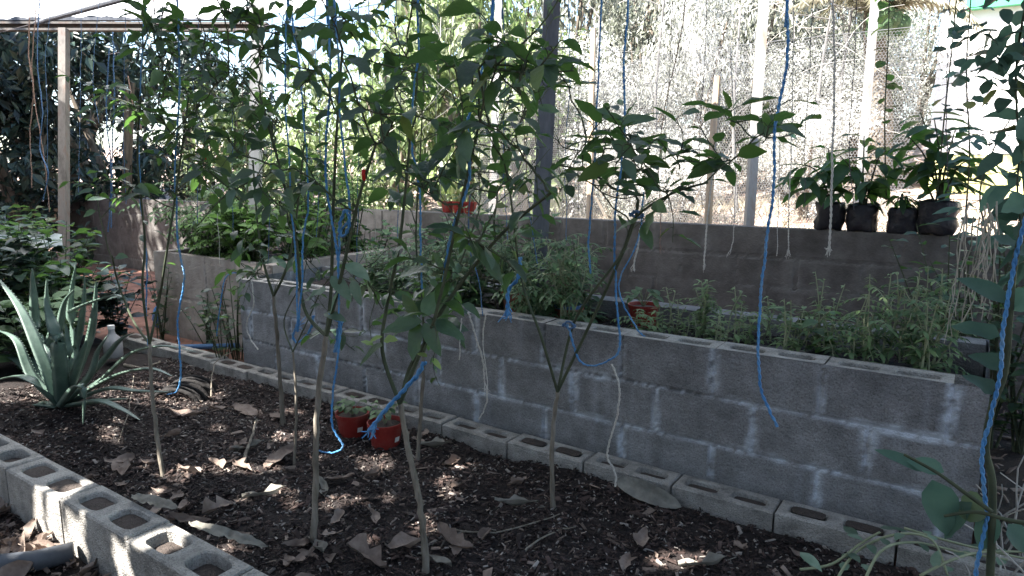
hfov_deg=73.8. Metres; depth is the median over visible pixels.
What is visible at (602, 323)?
bed litter
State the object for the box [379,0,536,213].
leafy bush
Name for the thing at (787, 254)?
hanging twine
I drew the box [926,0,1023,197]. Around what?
house
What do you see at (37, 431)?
dry leaf
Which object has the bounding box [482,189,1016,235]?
dry grass
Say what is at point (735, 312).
seedling
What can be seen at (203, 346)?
pipe
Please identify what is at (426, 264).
garden plant
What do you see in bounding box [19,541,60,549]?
dry leaf
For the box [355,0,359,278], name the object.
hanging twine
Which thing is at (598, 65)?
hanging twine
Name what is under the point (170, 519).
dry leaf
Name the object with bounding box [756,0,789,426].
hanging twine
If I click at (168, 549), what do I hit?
concrete block
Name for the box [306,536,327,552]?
dry leaf
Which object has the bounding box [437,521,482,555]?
dry leaf
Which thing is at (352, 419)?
flower pot
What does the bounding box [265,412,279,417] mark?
dry leaf
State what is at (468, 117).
hanging twine
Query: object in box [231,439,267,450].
dry leaf
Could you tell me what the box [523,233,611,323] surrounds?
garden plant
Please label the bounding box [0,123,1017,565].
ground
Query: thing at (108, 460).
dry leaf
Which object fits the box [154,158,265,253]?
planter shrub
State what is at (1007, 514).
dry brush
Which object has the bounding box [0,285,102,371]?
shrub
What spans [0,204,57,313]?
shrub
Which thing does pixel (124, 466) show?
dry leaf
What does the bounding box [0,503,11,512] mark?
dry leaf
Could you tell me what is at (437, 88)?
hanging twine
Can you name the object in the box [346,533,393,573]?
dry leaf
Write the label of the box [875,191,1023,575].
climbing vine
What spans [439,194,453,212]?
flower pot
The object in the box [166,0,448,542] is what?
pepper plant
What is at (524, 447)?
concrete block
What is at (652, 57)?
dry vine
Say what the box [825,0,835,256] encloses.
hanging twine
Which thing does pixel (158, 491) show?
dry leaf
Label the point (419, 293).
pepper plant
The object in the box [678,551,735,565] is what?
dry leaf
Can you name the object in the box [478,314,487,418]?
hanging twine
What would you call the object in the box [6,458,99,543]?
concrete block
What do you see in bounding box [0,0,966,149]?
sky
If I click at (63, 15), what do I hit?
support wire
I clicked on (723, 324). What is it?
seedling
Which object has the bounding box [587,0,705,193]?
thicket
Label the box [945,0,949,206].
hanging twine
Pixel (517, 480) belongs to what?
dry leaf
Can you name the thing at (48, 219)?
shrub
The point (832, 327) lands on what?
seedling
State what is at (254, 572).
concrete block
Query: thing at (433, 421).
concrete block
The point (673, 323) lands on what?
seedling
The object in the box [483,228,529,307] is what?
garden plant
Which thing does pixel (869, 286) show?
seedling
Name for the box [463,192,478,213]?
flower pot
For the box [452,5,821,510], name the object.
pepper plant
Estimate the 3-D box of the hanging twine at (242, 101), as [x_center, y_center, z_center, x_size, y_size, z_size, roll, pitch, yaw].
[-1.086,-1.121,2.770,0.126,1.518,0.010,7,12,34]
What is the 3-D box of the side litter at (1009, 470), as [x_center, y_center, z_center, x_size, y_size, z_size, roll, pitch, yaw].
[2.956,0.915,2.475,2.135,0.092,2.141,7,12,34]
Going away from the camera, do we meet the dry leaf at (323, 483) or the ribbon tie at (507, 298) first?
the ribbon tie at (507, 298)
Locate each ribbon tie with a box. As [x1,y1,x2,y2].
[292,315,314,342]
[328,313,343,352]
[338,209,350,237]
[361,361,426,439]
[498,257,521,322]
[562,321,575,328]
[629,210,643,218]
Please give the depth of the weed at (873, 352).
2.62 m
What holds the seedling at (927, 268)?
on the bed soil at (323, 281)
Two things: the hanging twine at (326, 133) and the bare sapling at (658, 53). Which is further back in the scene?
the bare sapling at (658, 53)
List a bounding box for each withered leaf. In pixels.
[131,493,177,509]
[189,520,267,547]
[617,476,681,508]
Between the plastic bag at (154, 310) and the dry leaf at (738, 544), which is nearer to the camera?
the dry leaf at (738, 544)
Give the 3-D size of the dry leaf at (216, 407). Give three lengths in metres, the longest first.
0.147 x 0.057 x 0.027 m
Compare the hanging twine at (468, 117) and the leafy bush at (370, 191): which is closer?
the hanging twine at (468, 117)
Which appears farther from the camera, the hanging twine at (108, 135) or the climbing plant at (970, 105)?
the hanging twine at (108, 135)
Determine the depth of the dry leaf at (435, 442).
3.26 m
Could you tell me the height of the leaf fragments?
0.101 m
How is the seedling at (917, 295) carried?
on the bed soil at (323, 281)
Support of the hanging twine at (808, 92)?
hanging from the support wire at (277, 23)
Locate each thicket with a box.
[458,0,657,189]
[525,0,767,152]
[584,0,852,137]
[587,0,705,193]
[638,0,861,176]
[687,0,790,193]
[711,0,914,141]
[788,6,937,159]
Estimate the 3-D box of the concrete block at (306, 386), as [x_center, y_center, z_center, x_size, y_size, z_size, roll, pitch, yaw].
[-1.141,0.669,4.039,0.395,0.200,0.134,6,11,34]
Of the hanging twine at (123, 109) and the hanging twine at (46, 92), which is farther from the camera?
the hanging twine at (46, 92)
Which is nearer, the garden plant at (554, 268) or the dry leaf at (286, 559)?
the dry leaf at (286, 559)
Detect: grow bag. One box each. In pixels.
[771,145,864,230]
[807,134,914,232]
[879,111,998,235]
[881,191,919,233]
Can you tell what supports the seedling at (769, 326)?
on the bed soil at (323, 281)
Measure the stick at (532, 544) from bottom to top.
0.026 m
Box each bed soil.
[312,279,946,370]
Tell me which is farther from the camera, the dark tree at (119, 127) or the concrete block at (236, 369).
the dark tree at (119, 127)
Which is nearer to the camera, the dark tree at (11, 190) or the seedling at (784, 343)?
the seedling at (784, 343)
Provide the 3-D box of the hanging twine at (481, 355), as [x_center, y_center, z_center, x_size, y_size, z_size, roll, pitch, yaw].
[-0.134,0.268,2.772,0.049,0.333,0.124,-8,13,-40]
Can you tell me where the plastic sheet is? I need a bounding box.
[0,233,61,247]
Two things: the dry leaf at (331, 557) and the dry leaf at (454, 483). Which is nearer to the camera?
the dry leaf at (331, 557)
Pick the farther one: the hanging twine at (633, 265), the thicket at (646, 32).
the thicket at (646, 32)
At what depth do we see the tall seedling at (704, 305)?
3.19 m
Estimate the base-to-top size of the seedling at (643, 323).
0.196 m
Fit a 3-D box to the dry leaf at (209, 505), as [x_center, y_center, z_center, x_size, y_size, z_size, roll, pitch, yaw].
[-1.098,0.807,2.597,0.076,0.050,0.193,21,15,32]
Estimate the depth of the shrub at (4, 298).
4.35 m
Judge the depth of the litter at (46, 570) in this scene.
2.42 m
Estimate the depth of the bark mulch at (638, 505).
2.77 m
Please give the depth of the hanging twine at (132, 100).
4.63 m
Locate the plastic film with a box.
[754,342,913,367]
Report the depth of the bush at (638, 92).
8.74 m
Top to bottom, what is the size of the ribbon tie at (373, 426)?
0.311 m
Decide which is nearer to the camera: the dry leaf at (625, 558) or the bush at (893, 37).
the dry leaf at (625, 558)
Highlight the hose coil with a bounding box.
[154,375,218,403]
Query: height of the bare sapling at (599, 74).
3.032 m
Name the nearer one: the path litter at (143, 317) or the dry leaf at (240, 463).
the dry leaf at (240, 463)
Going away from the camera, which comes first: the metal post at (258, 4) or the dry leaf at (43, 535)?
the dry leaf at (43, 535)
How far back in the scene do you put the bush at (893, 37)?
16.06 m
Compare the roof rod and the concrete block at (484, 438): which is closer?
the concrete block at (484, 438)
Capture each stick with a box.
[118,376,133,441]
[123,361,160,367]
[210,352,230,396]
[243,419,257,462]
[456,513,559,533]
[525,527,575,550]
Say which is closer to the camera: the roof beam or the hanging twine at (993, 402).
the hanging twine at (993, 402)
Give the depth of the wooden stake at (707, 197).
5.04 m
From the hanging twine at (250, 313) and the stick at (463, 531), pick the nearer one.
the stick at (463, 531)
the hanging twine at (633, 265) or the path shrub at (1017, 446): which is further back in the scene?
the hanging twine at (633, 265)
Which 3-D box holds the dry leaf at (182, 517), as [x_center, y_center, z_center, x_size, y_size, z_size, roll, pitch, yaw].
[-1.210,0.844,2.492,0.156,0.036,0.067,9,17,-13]
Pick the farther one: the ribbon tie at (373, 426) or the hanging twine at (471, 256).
the hanging twine at (471, 256)
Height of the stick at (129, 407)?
0.032 m
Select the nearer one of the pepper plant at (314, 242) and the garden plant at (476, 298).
the pepper plant at (314, 242)
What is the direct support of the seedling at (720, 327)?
on the bed soil at (323, 281)
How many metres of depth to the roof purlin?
7.01 m
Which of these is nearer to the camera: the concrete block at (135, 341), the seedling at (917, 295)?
the seedling at (917, 295)
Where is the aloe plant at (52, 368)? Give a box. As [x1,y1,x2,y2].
[0,264,194,423]
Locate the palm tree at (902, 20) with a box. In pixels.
[780,0,983,180]
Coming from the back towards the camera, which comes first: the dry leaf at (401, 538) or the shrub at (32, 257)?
the shrub at (32, 257)
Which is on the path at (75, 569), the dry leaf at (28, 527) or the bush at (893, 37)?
the dry leaf at (28, 527)
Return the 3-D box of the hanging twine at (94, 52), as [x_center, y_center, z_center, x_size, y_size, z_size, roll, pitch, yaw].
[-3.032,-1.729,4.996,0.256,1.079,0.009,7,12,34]
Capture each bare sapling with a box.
[554,0,653,196]
[621,0,668,195]
[696,9,781,213]
[785,0,883,191]
[800,0,894,192]
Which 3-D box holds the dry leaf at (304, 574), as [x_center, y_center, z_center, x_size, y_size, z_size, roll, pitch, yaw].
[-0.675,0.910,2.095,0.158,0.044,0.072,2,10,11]
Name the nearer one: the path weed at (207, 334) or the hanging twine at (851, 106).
the hanging twine at (851, 106)
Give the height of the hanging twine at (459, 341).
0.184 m
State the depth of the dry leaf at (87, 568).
2.28 m
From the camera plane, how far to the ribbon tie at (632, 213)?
2.26 m
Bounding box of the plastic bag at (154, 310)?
[152,307,158,327]
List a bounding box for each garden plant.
[355,243,392,291]
[368,235,425,294]
[387,244,472,292]
[397,248,477,303]
[436,225,495,306]
[454,238,504,308]
[482,226,549,305]
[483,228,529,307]
[492,260,581,318]
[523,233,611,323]
[527,256,592,316]
[549,251,606,322]
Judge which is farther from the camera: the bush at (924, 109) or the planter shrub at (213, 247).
the bush at (924, 109)
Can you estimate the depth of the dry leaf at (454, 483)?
2.83 m
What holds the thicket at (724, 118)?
on the ground at (430, 205)
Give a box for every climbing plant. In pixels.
[869,0,905,199]
[913,0,965,201]
[932,120,1020,242]
[943,0,994,230]
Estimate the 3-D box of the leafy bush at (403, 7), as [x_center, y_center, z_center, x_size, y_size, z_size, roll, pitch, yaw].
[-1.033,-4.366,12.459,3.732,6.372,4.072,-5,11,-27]
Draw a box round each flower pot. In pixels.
[333,395,371,437]
[367,400,407,449]
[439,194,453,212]
[452,194,464,212]
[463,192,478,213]
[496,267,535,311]
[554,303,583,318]
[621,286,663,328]
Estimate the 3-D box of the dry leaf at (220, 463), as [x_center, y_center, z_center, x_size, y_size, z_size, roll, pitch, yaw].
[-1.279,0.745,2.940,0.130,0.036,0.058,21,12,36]
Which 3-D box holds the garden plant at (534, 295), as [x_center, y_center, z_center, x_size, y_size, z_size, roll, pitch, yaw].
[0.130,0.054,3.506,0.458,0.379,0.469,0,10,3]
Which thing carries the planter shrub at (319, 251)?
on the planter soil at (279, 248)
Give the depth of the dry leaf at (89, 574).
2.26 m
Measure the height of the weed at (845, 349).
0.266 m
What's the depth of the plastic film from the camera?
2.70 m
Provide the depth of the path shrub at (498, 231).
5.16 m
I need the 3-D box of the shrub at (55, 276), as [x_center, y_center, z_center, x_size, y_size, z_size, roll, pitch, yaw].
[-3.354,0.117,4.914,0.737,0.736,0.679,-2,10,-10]
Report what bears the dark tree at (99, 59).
on the ground at (430, 205)
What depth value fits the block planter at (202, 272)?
5.37 m
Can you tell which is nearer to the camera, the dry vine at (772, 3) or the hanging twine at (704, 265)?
the hanging twine at (704, 265)
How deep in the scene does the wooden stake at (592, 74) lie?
6.47 m
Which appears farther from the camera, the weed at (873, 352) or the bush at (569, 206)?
the bush at (569, 206)
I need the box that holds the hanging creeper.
[946,0,1023,288]
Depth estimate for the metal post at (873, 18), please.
5.97 m
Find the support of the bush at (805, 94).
on the ground at (430, 205)
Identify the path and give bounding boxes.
[0,511,102,575]
[974,402,1023,558]
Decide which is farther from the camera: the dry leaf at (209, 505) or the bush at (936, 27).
the bush at (936, 27)
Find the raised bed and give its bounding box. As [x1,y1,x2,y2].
[239,265,989,549]
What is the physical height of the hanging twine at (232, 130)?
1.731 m
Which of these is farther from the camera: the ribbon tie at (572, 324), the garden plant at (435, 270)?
the garden plant at (435, 270)
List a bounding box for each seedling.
[610,309,666,333]
[645,305,671,332]
[660,287,689,334]
[672,306,691,336]
[678,288,723,338]
[678,315,700,337]
[690,279,722,337]
[703,312,729,340]
[716,314,727,341]
[721,286,750,342]
[725,306,779,344]
[730,308,749,342]
[756,296,785,340]
[767,299,801,349]
[773,311,830,351]
[805,272,832,348]
[821,284,848,351]
[836,274,892,363]
[876,272,907,363]
[892,266,969,361]
[899,270,929,363]
[903,300,946,369]
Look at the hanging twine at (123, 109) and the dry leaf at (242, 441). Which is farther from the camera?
the hanging twine at (123, 109)
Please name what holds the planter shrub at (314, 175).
on the planter soil at (279, 248)
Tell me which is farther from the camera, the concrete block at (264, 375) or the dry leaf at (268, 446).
the concrete block at (264, 375)
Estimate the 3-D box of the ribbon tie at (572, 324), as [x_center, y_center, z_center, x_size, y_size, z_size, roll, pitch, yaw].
[0.208,0.135,2.486,0.058,0.032,0.015,7,12,34]
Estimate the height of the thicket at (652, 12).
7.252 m
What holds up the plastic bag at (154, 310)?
on the ground at (430, 205)
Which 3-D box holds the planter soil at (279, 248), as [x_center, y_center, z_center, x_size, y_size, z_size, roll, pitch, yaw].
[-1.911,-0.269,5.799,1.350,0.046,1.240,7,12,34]
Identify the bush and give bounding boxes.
[163,78,292,203]
[227,171,281,204]
[264,51,389,208]
[322,0,460,210]
[324,168,409,210]
[338,0,525,186]
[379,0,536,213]
[454,0,605,215]
[490,28,679,218]
[532,0,665,43]
[554,47,700,203]
[561,123,679,220]
[635,122,746,222]
[638,0,767,207]
[724,41,888,198]
[739,92,860,220]
[763,38,936,167]
[768,1,944,84]
[814,3,935,120]
[851,0,965,140]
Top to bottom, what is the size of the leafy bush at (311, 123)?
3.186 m
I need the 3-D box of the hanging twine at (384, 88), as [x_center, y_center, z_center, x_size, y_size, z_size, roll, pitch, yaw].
[-1.090,-1.537,5.835,0.180,1.730,0.011,7,12,34]
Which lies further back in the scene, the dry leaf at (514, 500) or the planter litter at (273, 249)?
the planter litter at (273, 249)
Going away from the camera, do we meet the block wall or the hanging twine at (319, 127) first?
the hanging twine at (319, 127)
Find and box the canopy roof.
[0,0,372,18]
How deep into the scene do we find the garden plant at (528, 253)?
3.84 m
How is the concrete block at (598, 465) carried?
on the ground at (430, 205)
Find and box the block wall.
[70,195,1023,403]
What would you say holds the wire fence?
attached to the metal post at (498, 7)
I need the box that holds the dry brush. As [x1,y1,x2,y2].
[945,456,1023,575]
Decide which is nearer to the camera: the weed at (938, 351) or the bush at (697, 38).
the weed at (938, 351)
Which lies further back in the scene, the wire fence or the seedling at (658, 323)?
the wire fence
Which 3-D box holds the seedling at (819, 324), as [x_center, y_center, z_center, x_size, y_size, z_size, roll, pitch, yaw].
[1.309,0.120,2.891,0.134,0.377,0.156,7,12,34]
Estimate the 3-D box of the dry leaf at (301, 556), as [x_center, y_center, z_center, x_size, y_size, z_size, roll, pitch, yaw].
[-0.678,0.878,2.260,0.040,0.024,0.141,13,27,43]
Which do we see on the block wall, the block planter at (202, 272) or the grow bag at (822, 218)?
the grow bag at (822, 218)
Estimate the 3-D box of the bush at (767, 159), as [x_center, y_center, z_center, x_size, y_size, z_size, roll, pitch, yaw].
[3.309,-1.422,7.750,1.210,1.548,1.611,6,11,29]
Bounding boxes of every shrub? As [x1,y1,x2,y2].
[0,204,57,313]
[0,215,102,333]
[0,217,68,334]
[0,234,55,348]
[0,253,111,341]
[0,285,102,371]
[0,297,9,311]
[64,264,156,335]
[118,192,229,255]
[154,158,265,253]
[160,206,272,258]
[194,209,276,261]
[207,194,274,257]
[237,199,331,260]
[247,148,357,258]
[267,145,332,245]
[288,201,349,247]
[299,146,388,251]
[322,220,402,252]
[402,206,492,274]
[474,201,563,283]
[881,223,1002,338]
[925,218,1023,448]
[956,234,1023,454]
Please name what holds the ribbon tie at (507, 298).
attached to the pepper plant at (600, 170)
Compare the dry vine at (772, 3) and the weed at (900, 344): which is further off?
the dry vine at (772, 3)
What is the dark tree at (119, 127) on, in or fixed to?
on the ground at (430, 205)
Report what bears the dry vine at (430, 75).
attached to the leafy bush at (468, 23)
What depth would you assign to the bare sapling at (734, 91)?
8.12 m
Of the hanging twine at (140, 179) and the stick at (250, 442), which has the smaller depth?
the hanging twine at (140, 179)
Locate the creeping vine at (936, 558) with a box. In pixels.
[799,525,1023,575]
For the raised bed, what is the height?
0.702 m
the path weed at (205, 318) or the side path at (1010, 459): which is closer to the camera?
the side path at (1010, 459)
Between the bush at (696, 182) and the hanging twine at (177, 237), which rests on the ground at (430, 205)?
the bush at (696, 182)
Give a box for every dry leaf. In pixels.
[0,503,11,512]
[0,530,24,553]
[0,535,17,552]
[0,560,32,575]
[1,530,12,540]
[11,539,53,552]
[15,517,36,539]
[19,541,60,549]
[31,428,44,433]
[32,530,52,550]
[69,558,96,575]
[82,570,97,575]
[83,473,99,478]
[103,457,122,462]
[111,452,134,474]
[115,480,127,485]
[116,458,130,474]
[140,458,164,463]
[150,506,160,512]
[151,487,172,493]
[159,428,180,436]
[161,511,204,521]
[164,512,187,522]
[167,406,218,415]
[170,488,183,499]
[173,463,200,472]
[178,498,189,509]
[179,471,190,478]
[190,517,210,522]
[202,495,248,513]
[207,405,228,409]
[207,456,225,468]
[224,402,257,416]
[227,440,238,450]
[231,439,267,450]
[232,457,255,471]
[239,437,246,444]
[242,483,293,497]
[263,442,293,467]
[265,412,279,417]
[267,440,278,448]
[273,537,309,548]
[281,553,294,566]
[287,541,321,561]
[295,572,314,575]
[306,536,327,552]
[319,476,327,495]
[319,529,342,534]
[323,553,335,562]
[324,472,354,479]
[327,508,344,529]
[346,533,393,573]
[363,464,382,477]
[367,507,380,523]
[384,531,440,548]
[412,552,451,566]
[416,437,457,447]
[422,428,428,436]
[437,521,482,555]
[442,454,459,464]
[449,481,465,486]
[449,537,461,556]
[477,527,491,543]
[494,494,545,507]
[507,475,529,485]
[619,552,636,573]
[633,527,648,545]
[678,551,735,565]
[734,540,750,551]
[789,546,818,561]
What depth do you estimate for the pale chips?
2.81 m
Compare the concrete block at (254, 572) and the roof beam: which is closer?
the concrete block at (254, 572)
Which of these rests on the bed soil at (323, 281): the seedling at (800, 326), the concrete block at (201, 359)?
the seedling at (800, 326)
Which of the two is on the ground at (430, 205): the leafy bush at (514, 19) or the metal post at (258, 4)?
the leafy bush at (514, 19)
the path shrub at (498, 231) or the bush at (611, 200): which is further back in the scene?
the bush at (611, 200)
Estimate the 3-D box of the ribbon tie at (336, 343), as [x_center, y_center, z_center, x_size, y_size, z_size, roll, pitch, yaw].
[-0.575,0.149,2.252,0.045,0.151,0.081,-1,10,-8]
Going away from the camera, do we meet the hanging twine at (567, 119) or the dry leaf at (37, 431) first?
the hanging twine at (567, 119)
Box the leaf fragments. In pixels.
[0,366,791,575]
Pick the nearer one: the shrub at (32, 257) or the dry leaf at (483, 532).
the dry leaf at (483, 532)
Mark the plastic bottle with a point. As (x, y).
(112, 338)
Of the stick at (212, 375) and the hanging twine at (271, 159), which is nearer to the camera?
the hanging twine at (271, 159)
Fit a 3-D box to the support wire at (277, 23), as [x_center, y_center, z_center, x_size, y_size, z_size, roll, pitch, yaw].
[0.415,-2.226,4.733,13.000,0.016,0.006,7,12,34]
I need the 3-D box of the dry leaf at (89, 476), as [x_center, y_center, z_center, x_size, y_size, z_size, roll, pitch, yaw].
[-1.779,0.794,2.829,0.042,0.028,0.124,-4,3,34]
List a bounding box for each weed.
[144,266,174,339]
[177,290,217,349]
[184,302,235,364]
[201,274,244,360]
[768,305,841,351]
[774,307,869,353]
[799,313,911,360]
[825,295,910,362]
[860,301,974,370]
[864,276,970,370]
[873,280,1013,374]
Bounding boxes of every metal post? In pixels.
[58,27,69,289]
[248,0,263,257]
[489,0,502,213]
[530,0,559,308]
[744,0,768,225]
[854,0,879,202]
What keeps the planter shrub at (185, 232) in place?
on the planter soil at (279, 248)
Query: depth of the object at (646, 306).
3.44 m
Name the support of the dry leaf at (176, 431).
on the bark mulch at (638, 505)
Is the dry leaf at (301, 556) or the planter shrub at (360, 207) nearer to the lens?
the dry leaf at (301, 556)
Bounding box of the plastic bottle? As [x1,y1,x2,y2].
[103,325,123,358]
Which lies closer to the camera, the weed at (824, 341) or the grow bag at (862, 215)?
the weed at (824, 341)
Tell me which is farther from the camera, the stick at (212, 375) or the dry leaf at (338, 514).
the stick at (212, 375)
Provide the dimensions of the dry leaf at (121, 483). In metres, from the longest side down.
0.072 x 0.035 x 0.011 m
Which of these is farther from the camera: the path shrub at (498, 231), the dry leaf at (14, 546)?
the path shrub at (498, 231)
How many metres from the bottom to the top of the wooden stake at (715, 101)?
1.236 m
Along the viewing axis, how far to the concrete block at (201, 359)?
4.66 m
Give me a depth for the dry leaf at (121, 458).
2.97 m
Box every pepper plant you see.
[55,0,300,476]
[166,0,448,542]
[201,41,350,425]
[255,213,412,464]
[293,0,595,574]
[359,27,517,460]
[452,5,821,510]
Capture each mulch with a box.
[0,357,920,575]
[0,509,97,575]
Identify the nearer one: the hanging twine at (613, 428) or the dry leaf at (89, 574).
the dry leaf at (89, 574)
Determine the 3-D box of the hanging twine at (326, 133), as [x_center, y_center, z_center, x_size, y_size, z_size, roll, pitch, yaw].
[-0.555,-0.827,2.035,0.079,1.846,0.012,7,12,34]
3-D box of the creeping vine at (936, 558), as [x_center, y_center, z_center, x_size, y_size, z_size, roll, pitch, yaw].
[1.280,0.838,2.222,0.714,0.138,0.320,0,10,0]
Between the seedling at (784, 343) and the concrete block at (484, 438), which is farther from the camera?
the concrete block at (484, 438)
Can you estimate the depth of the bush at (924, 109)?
9.26 m
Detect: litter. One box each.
[0,513,111,575]
[84,271,241,357]
[177,242,374,261]
[316,280,925,361]
[982,406,1023,531]
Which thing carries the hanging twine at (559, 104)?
hanging from the support wire at (277, 23)
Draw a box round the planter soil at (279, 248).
[264,247,344,260]
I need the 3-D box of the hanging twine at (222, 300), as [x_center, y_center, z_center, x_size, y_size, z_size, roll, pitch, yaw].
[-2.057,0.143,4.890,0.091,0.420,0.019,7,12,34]
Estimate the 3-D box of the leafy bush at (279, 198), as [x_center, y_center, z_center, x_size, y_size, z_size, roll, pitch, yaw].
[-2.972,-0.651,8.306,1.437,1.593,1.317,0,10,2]
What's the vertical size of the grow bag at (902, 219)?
0.263 m
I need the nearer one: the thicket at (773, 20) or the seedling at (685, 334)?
the seedling at (685, 334)
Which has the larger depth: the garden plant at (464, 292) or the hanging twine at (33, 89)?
the hanging twine at (33, 89)
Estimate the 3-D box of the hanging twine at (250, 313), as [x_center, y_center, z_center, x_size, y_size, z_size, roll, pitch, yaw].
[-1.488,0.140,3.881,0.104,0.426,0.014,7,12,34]
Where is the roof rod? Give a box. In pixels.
[34,0,121,24]
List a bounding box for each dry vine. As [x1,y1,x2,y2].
[352,1,519,162]
[501,0,710,170]
[668,0,927,183]
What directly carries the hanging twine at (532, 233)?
attached to the pepper plant at (600, 170)
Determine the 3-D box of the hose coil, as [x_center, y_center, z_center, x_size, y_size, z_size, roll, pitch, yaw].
[-1.937,0.677,4.058,0.327,0.268,0.317,0,10,1]
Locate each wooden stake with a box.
[586,28,595,218]
[704,76,720,223]
[705,134,716,223]
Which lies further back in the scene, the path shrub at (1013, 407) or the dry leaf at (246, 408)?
the dry leaf at (246, 408)
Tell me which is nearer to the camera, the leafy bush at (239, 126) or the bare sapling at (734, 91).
the bare sapling at (734, 91)
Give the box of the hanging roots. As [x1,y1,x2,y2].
[944,201,999,342]
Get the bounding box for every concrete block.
[0,434,44,511]
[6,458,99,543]
[60,485,169,575]
[120,333,163,353]
[126,522,253,575]
[147,341,192,359]
[178,348,227,370]
[210,358,262,380]
[241,568,267,575]
[248,367,303,393]
[288,377,349,404]
[334,389,396,414]
[384,403,456,436]
[442,417,519,458]
[508,433,595,472]
[584,452,680,494]
[672,474,780,531]
[774,500,898,565]
[896,530,1023,575]
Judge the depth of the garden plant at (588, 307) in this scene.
3.65 m
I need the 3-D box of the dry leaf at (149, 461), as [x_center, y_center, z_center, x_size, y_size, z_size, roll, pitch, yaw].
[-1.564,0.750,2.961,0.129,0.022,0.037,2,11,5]
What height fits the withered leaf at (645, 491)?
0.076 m
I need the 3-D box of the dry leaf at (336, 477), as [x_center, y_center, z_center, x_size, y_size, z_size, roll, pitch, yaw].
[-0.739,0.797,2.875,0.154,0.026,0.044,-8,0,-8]
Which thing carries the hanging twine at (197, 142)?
hanging from the canopy roof
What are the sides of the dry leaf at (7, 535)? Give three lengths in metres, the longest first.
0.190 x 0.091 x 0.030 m
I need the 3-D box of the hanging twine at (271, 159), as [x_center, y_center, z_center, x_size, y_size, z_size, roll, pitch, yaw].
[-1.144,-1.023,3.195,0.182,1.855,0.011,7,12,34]
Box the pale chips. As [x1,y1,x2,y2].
[0,360,939,575]
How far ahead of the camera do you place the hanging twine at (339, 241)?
2.15 m
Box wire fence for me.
[474,25,930,231]
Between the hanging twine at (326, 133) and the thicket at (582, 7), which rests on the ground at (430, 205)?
the thicket at (582, 7)
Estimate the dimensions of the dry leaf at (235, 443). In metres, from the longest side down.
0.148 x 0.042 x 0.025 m
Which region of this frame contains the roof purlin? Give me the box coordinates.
[0,15,268,20]
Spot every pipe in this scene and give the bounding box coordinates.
[0,542,74,572]
[180,343,239,348]
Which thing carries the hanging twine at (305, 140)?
hanging from the support wire
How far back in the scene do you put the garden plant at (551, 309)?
3.51 m
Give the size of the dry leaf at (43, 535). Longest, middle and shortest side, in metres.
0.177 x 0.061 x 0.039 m
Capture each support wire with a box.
[0,0,121,32]
[107,0,397,54]
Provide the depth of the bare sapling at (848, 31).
8.51 m
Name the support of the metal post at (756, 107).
on the ground at (430, 205)
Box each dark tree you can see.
[0,21,231,261]
[0,32,116,243]
[0,32,163,233]
[100,38,289,200]
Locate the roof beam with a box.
[0,21,269,31]
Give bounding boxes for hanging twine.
[28,0,33,187]
[31,0,49,211]
[37,0,48,199]
[45,4,52,164]
[78,0,81,191]
[93,0,99,121]
[105,48,110,231]
[110,32,114,227]
[123,3,126,200]
[127,76,142,133]
[139,5,147,344]
[167,0,185,394]
[193,0,202,223]
[210,0,219,263]
[216,272,234,335]
[221,280,226,329]
[232,28,235,229]
[241,1,249,199]
[246,276,258,349]
[267,0,272,263]
[284,0,298,331]
[288,0,309,329]
[314,6,320,236]
[319,0,351,453]
[324,0,339,274]
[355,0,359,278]
[368,0,375,239]
[380,9,388,209]
[396,0,400,263]
[410,0,422,288]
[435,0,440,199]
[441,0,494,281]
[444,1,452,209]
[458,318,461,359]
[467,312,491,395]
[468,194,482,315]
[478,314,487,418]
[501,0,507,239]
[521,0,529,174]
[527,192,537,263]
[558,2,564,206]
[564,0,570,239]
[566,0,628,366]
[577,2,581,209]
[587,0,602,273]
[606,364,620,486]
[618,192,644,336]
[632,228,639,271]
[658,0,685,252]
[664,0,673,206]
[699,0,706,209]
[703,96,720,272]
[727,48,735,254]
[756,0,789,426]
[776,74,780,255]
[785,0,793,258]
[804,0,813,209]
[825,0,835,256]
[849,1,856,208]
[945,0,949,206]
[973,37,1023,575]
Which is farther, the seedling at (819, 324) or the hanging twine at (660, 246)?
the hanging twine at (660, 246)
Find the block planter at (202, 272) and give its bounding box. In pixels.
[153,241,415,352]
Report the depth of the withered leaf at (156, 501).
2.36 m
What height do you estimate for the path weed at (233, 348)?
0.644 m
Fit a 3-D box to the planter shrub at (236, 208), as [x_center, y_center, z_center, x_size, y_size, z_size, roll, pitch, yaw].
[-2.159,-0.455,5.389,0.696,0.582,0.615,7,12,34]

